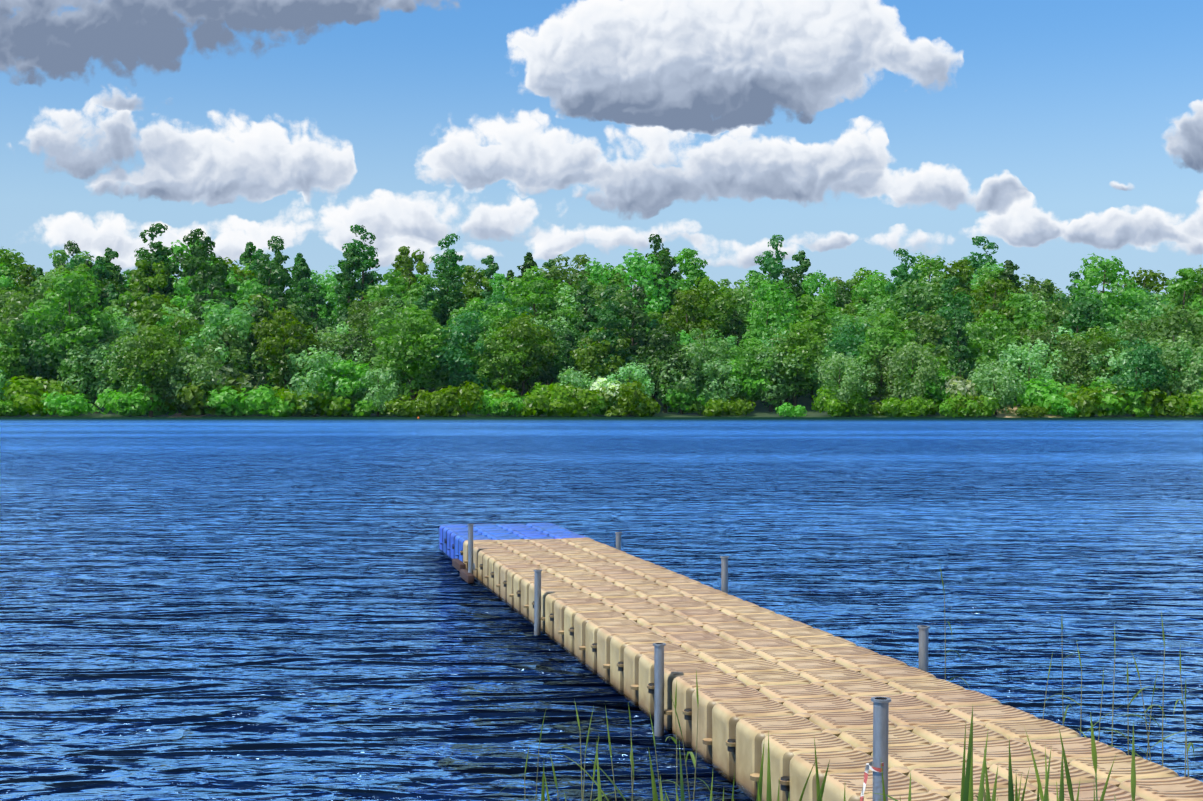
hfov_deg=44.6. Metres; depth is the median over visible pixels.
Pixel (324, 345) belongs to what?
tree
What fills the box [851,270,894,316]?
tree
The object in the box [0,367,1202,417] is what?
bank ground
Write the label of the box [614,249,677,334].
tree
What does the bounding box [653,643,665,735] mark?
mooring post
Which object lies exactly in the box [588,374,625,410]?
tree
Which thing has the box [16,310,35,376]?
tree
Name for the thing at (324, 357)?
tree
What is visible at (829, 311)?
tree
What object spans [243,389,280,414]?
bush
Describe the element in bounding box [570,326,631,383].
tree
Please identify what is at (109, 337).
tree
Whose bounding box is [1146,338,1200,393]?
tree
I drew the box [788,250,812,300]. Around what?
tree
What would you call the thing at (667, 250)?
tree
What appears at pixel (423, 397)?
bush
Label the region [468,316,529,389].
tree
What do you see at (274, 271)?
tree
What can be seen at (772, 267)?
tree
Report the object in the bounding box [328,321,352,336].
tree
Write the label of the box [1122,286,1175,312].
tree
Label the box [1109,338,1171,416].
tree
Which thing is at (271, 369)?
tree
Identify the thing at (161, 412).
bush
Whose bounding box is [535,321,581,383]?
tree
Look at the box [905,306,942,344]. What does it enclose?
tree
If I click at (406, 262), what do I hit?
tree
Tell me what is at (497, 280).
tree
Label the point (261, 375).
tree
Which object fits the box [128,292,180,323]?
tree
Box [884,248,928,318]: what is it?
tree
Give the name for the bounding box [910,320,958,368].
tree
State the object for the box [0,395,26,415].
bush
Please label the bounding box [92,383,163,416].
bush
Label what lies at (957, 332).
tree
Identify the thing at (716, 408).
bush
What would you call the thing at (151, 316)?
tree
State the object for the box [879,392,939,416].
bush
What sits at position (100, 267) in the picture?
tree
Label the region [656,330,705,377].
tree
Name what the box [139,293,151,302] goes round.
tree
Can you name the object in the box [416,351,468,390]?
tree
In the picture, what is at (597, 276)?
tree
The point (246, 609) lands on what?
lake water
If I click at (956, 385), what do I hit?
bush
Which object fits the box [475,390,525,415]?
bush
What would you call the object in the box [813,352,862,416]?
tree
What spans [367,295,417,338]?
tree
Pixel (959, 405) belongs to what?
bush
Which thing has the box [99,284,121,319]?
tree
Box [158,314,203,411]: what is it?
tree
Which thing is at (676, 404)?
bush
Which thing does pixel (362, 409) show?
bush
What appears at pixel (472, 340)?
tree
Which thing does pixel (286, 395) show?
bush
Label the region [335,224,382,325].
tree
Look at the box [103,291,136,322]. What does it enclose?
tree
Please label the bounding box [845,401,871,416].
bush
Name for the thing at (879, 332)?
tree
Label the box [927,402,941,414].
bush
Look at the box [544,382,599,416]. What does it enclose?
bush
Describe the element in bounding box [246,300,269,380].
tree
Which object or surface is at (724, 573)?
mooring post
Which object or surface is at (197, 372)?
tree
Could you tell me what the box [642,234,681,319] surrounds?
tree
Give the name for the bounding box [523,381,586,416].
bush
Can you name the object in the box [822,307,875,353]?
tree
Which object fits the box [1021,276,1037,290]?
tree
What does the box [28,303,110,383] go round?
tree
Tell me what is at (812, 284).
tree
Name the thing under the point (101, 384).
tree
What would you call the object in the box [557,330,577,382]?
tree
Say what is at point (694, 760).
reeds in water
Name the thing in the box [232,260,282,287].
tree
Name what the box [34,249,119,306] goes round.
tree
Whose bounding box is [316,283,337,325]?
tree
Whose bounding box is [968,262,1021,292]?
tree
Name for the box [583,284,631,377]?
tree
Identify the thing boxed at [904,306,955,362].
tree
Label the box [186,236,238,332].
tree
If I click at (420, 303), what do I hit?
tree
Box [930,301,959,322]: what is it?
tree
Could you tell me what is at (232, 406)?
bush
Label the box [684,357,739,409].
tree
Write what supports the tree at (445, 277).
on the bank ground
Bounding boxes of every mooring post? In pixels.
[467,524,473,573]
[533,570,541,634]
[615,532,621,549]
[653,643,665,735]
[720,556,728,593]
[860,697,890,800]
[917,625,929,671]
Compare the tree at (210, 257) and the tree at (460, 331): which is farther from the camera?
the tree at (210, 257)
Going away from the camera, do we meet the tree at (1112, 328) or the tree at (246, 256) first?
the tree at (1112, 328)
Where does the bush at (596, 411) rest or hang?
on the bank ground
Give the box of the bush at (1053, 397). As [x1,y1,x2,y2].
[1013,377,1081,414]
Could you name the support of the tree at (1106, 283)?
on the bank ground
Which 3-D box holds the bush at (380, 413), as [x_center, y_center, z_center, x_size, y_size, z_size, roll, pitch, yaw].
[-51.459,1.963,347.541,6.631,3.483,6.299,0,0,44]
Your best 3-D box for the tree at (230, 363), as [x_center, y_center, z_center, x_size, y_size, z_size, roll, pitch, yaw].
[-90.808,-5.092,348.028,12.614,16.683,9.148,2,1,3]
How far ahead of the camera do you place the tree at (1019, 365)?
352.66 m
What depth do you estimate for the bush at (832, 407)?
343.31 m
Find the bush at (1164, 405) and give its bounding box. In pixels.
[1127,381,1194,416]
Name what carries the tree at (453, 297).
on the bank ground
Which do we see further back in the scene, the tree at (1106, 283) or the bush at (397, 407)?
the tree at (1106, 283)
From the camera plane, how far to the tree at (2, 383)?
343.45 m
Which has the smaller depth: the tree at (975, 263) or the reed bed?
the reed bed
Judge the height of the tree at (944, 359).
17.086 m
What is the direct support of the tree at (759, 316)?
on the bank ground
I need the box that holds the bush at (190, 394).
[157,370,248,415]
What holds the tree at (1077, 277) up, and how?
on the bank ground
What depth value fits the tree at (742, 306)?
379.25 m
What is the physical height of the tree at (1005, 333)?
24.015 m
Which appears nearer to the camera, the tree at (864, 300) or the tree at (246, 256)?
the tree at (864, 300)
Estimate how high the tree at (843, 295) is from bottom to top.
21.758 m
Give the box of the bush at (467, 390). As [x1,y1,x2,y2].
[429,381,485,416]
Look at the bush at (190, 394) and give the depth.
340.06 m
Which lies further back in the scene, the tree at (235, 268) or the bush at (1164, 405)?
the tree at (235, 268)
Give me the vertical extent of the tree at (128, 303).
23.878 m
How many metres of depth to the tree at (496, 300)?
372.53 m
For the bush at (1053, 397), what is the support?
on the bank ground
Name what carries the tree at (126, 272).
on the bank ground
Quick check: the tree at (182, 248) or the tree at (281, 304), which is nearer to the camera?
the tree at (281, 304)
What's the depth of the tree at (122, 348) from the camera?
338.74 m
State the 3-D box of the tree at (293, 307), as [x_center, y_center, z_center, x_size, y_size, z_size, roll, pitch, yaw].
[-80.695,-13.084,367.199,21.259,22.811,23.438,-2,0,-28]
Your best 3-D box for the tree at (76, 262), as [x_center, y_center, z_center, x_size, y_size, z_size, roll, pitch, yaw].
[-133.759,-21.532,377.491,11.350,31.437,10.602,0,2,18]
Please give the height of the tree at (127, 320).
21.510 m
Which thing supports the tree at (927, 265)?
on the bank ground
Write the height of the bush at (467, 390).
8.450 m
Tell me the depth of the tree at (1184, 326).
345.65 m
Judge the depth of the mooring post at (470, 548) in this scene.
20.72 m
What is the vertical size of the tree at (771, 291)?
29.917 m
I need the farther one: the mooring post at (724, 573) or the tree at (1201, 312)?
the tree at (1201, 312)
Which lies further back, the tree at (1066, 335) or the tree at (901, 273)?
the tree at (901, 273)
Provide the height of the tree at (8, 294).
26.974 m
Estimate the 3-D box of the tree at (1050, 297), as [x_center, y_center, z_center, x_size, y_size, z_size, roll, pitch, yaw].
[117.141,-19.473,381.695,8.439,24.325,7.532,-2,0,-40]
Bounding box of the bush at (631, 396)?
[595,379,652,416]
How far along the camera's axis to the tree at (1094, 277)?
364.02 m
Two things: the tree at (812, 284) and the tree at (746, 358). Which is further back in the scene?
the tree at (812, 284)
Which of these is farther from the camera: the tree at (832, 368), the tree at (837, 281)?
the tree at (837, 281)
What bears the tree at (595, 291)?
on the bank ground
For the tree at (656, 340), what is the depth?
348.49 m
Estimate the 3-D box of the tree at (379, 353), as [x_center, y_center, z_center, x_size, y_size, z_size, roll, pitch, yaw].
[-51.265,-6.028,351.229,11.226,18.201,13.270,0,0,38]
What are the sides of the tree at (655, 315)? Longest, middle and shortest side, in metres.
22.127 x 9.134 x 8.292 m
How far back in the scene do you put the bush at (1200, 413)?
334.63 m
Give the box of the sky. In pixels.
[0,0,1202,328]
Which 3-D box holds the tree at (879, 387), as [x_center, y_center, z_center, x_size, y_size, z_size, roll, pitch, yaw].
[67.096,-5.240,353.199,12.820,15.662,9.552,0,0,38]
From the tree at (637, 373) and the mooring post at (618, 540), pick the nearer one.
the mooring post at (618, 540)
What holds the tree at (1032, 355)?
on the bank ground
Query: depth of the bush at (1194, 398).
330.81 m
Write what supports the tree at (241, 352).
on the bank ground
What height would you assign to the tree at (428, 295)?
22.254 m
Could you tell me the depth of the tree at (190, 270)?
382.66 m
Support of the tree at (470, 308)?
on the bank ground
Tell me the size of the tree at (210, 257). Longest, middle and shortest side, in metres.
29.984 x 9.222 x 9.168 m
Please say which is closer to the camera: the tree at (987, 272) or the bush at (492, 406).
the bush at (492, 406)
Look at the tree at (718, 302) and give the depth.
374.43 m
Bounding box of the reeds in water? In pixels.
[501,563,1201,800]
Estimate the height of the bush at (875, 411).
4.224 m
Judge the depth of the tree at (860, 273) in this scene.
414.17 m
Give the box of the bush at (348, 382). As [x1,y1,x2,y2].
[310,359,376,415]
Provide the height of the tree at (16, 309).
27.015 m
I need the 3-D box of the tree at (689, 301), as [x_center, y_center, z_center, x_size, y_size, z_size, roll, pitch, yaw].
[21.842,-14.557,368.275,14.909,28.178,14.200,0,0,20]
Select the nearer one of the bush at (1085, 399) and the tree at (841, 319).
the bush at (1085, 399)
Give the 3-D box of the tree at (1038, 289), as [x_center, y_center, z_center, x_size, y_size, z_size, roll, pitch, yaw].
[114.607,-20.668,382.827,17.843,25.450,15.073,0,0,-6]
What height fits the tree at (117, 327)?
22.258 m
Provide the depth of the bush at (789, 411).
346.86 m
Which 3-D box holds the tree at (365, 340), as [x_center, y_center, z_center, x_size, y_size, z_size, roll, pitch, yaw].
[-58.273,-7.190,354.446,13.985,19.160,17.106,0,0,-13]
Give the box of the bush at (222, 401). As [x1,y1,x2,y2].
[203,384,283,415]
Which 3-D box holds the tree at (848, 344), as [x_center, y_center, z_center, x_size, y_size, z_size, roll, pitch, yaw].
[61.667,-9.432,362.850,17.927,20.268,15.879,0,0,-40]
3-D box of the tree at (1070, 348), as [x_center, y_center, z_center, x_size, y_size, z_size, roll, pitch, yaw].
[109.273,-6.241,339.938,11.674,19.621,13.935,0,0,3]
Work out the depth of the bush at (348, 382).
341.47 m
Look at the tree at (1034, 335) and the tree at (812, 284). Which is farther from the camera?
the tree at (812, 284)
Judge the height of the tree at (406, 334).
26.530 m
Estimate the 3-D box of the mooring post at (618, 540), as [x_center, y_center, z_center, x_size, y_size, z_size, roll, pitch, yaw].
[0.245,2.840,21.259,0.098,1.850,0.098,0,0,-13]
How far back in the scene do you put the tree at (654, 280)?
384.05 m
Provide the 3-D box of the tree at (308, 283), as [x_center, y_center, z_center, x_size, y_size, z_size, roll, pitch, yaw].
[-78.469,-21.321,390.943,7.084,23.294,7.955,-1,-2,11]
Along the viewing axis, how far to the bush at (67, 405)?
337.03 m
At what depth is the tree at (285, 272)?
419.37 m
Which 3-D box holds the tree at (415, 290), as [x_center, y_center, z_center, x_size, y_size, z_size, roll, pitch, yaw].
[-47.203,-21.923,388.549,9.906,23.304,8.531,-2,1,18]
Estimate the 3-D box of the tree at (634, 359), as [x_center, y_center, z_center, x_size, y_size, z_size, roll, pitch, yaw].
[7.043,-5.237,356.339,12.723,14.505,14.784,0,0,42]
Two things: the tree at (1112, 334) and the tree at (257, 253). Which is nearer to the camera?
the tree at (1112, 334)
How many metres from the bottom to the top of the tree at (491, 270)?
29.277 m
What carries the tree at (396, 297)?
on the bank ground
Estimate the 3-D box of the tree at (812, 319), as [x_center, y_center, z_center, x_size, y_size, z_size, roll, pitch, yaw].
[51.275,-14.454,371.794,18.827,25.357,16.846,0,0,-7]
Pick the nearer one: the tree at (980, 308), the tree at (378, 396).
the tree at (378, 396)
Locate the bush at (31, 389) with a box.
[1,372,77,415]
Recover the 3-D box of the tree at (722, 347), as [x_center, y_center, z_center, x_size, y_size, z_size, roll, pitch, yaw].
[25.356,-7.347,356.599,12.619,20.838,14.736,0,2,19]
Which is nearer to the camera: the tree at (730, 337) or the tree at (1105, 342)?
the tree at (1105, 342)
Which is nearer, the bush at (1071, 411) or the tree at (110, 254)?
the bush at (1071, 411)
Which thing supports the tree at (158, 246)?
on the bank ground
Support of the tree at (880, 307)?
on the bank ground
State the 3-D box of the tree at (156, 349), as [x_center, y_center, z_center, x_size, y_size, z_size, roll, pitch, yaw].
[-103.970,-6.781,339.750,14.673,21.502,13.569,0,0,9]
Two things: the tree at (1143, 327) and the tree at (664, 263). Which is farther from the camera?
the tree at (664, 263)
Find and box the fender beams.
[452,558,474,582]
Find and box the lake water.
[0,417,1202,800]
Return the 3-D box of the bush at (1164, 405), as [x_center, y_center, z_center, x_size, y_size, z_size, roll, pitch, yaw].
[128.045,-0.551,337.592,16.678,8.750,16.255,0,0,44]
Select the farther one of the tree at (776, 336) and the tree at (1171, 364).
the tree at (776, 336)
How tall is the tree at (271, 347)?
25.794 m
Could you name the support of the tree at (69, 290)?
on the bank ground
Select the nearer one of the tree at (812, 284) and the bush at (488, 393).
the bush at (488, 393)
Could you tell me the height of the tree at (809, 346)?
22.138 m
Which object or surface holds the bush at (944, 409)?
on the bank ground
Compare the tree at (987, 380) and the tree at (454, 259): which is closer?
the tree at (987, 380)
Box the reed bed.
[541,707,1135,800]
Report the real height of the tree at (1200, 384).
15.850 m
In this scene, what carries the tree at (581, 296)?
on the bank ground
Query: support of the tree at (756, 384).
on the bank ground
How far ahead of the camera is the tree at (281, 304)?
358.45 m
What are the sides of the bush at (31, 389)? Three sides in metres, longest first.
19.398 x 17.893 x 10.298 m
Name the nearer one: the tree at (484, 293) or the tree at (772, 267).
the tree at (484, 293)
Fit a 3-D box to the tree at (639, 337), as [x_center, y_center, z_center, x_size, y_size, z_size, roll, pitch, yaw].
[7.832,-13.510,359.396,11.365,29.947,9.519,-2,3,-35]
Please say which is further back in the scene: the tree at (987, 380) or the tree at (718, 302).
the tree at (718, 302)
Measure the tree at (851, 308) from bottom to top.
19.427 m
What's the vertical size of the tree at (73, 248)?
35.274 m
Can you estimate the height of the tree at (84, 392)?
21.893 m
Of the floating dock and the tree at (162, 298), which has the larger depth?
the tree at (162, 298)
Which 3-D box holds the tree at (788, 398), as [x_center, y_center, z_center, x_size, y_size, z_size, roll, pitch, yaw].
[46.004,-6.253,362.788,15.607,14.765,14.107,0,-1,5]
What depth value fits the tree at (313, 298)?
365.44 m
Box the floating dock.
[439,523,1202,800]
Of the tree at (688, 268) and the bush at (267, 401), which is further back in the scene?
the tree at (688, 268)
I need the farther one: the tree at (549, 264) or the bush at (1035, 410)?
the tree at (549, 264)
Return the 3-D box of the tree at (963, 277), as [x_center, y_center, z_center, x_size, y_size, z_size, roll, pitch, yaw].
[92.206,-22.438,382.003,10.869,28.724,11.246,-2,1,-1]
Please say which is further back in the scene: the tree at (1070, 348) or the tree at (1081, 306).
the tree at (1081, 306)
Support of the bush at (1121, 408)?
on the bank ground
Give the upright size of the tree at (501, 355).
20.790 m
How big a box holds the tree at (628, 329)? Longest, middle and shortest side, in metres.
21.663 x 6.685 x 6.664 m
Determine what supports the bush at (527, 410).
on the bank ground
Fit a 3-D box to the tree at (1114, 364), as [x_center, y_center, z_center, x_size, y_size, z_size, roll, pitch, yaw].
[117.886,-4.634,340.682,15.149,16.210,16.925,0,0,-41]
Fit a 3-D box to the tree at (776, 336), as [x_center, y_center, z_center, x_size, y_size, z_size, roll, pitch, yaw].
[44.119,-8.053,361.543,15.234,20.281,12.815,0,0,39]
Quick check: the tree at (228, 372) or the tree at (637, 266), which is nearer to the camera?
the tree at (228, 372)
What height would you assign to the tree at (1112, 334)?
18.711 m
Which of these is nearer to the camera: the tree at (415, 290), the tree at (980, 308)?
the tree at (980, 308)
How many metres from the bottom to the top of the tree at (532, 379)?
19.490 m
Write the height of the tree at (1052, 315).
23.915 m
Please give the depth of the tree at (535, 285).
377.96 m
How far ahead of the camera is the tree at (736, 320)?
374.11 m
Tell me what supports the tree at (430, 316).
on the bank ground
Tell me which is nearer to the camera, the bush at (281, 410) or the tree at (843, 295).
the bush at (281, 410)
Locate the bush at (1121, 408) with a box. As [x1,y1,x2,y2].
[1082,375,1147,416]
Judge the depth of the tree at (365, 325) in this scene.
369.44 m
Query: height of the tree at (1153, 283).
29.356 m
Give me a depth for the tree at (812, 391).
366.08 m
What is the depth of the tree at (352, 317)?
373.39 m
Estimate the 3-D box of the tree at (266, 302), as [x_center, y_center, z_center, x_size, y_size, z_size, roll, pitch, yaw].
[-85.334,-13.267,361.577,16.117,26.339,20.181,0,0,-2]
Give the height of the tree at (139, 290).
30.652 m
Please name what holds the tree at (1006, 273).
on the bank ground
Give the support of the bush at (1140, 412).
on the bank ground
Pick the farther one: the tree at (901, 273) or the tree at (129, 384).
the tree at (901, 273)
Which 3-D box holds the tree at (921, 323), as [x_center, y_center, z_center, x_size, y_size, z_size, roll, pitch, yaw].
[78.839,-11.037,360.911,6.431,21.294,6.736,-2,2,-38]
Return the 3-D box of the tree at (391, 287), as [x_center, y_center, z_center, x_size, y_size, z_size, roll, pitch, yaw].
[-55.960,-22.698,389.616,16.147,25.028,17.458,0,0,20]
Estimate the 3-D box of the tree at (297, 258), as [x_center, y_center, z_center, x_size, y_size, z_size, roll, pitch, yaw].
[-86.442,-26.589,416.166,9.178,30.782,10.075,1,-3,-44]
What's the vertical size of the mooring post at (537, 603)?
1.901 m
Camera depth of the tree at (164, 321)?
353.47 m
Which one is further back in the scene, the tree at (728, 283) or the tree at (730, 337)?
the tree at (728, 283)
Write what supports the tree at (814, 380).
on the bank ground
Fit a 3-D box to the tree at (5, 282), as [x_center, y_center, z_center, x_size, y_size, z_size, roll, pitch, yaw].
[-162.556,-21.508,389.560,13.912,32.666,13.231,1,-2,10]
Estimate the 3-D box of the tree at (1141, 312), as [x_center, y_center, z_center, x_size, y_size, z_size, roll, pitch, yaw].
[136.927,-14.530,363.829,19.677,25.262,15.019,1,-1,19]
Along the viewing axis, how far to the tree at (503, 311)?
360.45 m
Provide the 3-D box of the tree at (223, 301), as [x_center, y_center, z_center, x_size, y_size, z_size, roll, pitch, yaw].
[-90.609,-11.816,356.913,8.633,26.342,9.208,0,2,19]
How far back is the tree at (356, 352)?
352.88 m
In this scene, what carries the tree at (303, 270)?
on the bank ground
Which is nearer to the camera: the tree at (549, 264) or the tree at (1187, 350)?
the tree at (1187, 350)
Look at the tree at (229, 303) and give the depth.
354.35 m
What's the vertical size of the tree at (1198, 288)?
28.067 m
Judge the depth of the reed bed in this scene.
3.28 m
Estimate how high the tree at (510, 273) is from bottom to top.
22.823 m
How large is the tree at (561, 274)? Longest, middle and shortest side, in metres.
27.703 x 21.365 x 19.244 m
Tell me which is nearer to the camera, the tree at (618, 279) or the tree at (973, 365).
the tree at (973, 365)
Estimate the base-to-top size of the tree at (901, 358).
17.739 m
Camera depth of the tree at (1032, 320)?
355.53 m
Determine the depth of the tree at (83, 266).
366.10 m
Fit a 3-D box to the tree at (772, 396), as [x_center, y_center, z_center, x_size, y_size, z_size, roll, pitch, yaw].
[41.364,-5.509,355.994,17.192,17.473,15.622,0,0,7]
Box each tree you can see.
[0,246,32,301]
[0,262,14,292]
[0,281,49,313]
[0,290,44,390]
[0,320,32,391]
[0,343,27,399]
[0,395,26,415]
[6,301,68,384]
[15,264,35,291]
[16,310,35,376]
[22,267,117,412]
[27,267,47,299]
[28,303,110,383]
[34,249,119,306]
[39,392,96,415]
[47,264,98,314]
[52,240,80,270]
[57,341,126,412]
[65,256,98,294]
[80,324,134,386]
[80,345,110,402]
[84,260,94,268]
[88,256,109,302]
[93,280,132,313]
[95,326,154,415]
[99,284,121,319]
[100,314,135,374]
[101,247,123,286]
[101,336,158,393]
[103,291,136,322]
[106,308,139,339]
[116,294,180,338]
[117,325,181,416]
[121,268,136,286]
[121,299,132,317]
[127,260,175,304]
[128,223,178,296]
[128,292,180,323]
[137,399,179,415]
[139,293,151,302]
[145,251,175,297]
[154,304,201,332]
[154,345,226,415]
[156,315,183,344]
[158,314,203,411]
[164,261,254,321]
[167,228,208,299]
[167,240,207,296]
[180,359,262,408]
[182,257,263,295]
[183,294,261,375]
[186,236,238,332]
[192,321,257,387]
[202,345,244,388]
[207,252,215,260]
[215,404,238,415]
[218,298,233,365]
[221,301,234,343]
[230,293,276,346]
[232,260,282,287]
[233,278,277,320]
[236,319,286,391]
[239,242,255,265]
[242,308,270,389]
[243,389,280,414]
[245,236,292,307]
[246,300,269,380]
[248,249,267,286]
[248,320,300,390]
[249,308,319,390]
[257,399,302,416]
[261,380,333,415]
[268,304,333,338]
[272,297,296,321]
[273,301,317,323]
[274,253,288,296]
[279,345,346,416]
[285,253,309,301]
[287,258,310,303]
[295,277,316,308]
[295,277,317,310]
[295,334,335,382]
[298,284,329,329]
[303,325,354,359]
[308,266,342,325]
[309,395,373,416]
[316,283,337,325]
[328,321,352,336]
[330,332,361,360]
[333,247,366,327]
[333,331,379,375]
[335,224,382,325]
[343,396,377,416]
[345,291,391,335]
[347,342,409,392]
[348,305,396,341]
[353,364,402,415]
[359,338,416,398]
[362,269,417,310]
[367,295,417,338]
[369,304,450,399]
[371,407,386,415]
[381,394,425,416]
[391,246,428,296]
[391,294,403,312]
[407,274,443,320]
[408,309,433,395]
[412,298,427,398]
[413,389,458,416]
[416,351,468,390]
[417,284,438,319]
[426,310,494,389]
[429,233,465,318]
[433,253,465,327]
[436,284,466,321]
[440,337,482,386]
[447,297,494,328]
[449,315,474,342]
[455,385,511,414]
[460,265,491,311]
[461,316,501,382]
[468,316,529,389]
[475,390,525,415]
[476,327,532,392]
[477,291,533,325]
[478,255,498,296]
[479,289,489,310]
[480,300,520,332]
[487,273,514,300]
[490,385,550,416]
[494,312,557,394]
[501,265,565,325]
[504,270,520,293]
[508,326,548,392]
[516,252,537,312]
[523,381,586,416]
[529,316,583,386]
[531,282,581,329]
[532,254,603,309]
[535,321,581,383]
[536,259,562,315]
[541,283,585,332]
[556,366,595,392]
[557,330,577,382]
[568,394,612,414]
[570,280,601,376]
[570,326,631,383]
[573,258,624,313]
[573,326,602,381]
[575,274,632,337]
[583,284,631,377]
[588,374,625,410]
[593,265,630,317]
[599,360,656,414]
[613,284,650,363]
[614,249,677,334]
[619,352,656,381]
[622,317,641,346]
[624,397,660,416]
[626,277,674,336]
[629,324,698,412]
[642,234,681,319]
[646,311,672,399]
[646,319,660,399]
[646,342,713,413]
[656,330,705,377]
[657,248,679,284]
[658,287,717,342]
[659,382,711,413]
[666,276,745,338]
[670,248,712,294]
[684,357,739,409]
[685,328,731,390]
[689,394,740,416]
[708,329,739,390]
[716,279,765,346]
[717,279,747,291]
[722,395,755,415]
[724,358,771,401]
[725,336,778,411]
[726,310,744,355]
[735,298,791,349]
[739,270,773,324]
[740,342,804,411]
[746,278,803,338]
[749,235,789,298]
[759,326,808,406]
[766,321,827,408]
[770,294,836,391]
[773,355,810,403]
[774,268,801,309]
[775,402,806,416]
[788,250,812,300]
[798,270,839,312]
[800,344,828,399]
[802,293,842,325]
[802,347,850,406]
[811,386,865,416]
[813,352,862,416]
[822,277,844,297]
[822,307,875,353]
[824,322,870,375]
[828,282,857,310]
[834,355,880,398]
[837,267,893,300]
[837,303,863,328]
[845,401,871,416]
[849,293,869,319]
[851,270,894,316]
[854,313,917,397]
[859,308,916,386]
[859,351,901,403]
[864,293,911,325]
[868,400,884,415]
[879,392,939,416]
[882,341,939,401]
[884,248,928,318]
[889,265,957,316]
[901,342,950,399]
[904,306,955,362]
[904,357,956,402]
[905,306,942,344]
[909,252,947,299]
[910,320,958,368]
[914,313,928,341]
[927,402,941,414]
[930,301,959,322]
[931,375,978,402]
[933,259,974,304]
[936,276,973,368]
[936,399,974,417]
[937,319,999,396]
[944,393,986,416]
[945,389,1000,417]
[947,316,973,391]
[952,288,1010,322]
[953,309,1030,389]
[961,236,999,284]
[965,277,1022,323]
[967,359,1023,414]
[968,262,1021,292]
[971,265,1011,298]
[971,341,1025,398]
[982,283,1030,322]
[995,260,1021,293]
[996,339,1068,404]
[997,288,1054,323]
[1002,293,1048,336]
[1011,335,1043,399]
[1015,320,1060,374]
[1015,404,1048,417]
[1017,274,1064,321]
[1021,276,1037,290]
[1031,290,1087,337]
[1039,326,1087,371]
[1040,280,1061,322]
[1040,333,1074,383]
[1043,332,1101,391]
[1048,289,1115,344]
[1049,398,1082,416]
[1058,253,1147,335]
[1062,271,1091,301]
[1065,325,1123,414]
[1066,345,1141,394]
[1093,330,1130,372]
[1098,279,1119,296]
[1101,317,1147,346]
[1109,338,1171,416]
[1116,309,1170,351]
[1119,292,1186,327]
[1120,267,1168,303]
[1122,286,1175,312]
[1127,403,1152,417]
[1138,335,1202,397]
[1143,300,1202,381]
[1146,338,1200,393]
[1163,268,1202,315]
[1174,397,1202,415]
[1178,265,1202,309]
[1181,354,1202,399]
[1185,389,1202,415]
[1192,308,1202,346]
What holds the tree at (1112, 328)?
on the bank ground
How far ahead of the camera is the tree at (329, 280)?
414.54 m
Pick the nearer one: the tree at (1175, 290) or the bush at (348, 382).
the bush at (348, 382)
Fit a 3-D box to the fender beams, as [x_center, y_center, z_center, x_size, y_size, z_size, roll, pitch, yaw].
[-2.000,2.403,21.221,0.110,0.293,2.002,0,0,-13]
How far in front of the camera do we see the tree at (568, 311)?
377.29 m
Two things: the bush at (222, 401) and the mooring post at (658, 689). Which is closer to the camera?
the mooring post at (658, 689)
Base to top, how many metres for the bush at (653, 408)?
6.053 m
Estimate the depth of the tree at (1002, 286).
362.53 m
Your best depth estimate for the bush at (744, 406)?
349.29 m
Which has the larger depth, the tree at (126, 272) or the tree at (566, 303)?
the tree at (126, 272)
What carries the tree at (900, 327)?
on the bank ground
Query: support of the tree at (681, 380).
on the bank ground
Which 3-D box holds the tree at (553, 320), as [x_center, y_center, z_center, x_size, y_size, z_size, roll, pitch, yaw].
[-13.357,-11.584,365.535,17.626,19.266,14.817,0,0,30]
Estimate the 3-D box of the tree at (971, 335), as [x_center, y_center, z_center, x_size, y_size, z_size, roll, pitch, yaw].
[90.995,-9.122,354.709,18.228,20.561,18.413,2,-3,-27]
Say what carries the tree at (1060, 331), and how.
on the bank ground
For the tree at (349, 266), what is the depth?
390.02 m
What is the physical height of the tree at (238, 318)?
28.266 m
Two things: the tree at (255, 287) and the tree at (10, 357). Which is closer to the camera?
the tree at (10, 357)
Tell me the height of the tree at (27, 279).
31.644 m
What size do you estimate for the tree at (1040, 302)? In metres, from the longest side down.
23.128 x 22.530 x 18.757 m
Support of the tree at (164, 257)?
on the bank ground
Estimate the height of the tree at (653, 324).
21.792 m
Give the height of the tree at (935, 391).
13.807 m
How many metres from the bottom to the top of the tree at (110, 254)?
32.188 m
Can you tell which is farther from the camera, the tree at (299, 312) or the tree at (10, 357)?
the tree at (299, 312)
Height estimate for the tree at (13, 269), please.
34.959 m
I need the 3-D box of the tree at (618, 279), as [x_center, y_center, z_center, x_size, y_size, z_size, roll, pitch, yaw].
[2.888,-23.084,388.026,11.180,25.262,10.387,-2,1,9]
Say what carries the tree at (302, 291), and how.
on the bank ground
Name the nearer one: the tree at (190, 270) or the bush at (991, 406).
the bush at (991, 406)
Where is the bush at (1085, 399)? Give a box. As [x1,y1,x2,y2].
[1048,382,1127,417]
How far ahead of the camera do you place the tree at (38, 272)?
395.97 m
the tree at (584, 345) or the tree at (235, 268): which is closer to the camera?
the tree at (584, 345)
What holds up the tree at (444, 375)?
on the bank ground
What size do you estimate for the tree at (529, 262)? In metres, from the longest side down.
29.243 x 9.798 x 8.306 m
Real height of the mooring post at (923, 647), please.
1.951 m
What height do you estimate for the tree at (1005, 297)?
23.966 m
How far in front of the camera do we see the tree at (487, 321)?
350.05 m
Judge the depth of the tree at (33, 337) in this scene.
344.67 m
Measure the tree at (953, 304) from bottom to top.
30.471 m
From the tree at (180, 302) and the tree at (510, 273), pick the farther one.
the tree at (510, 273)

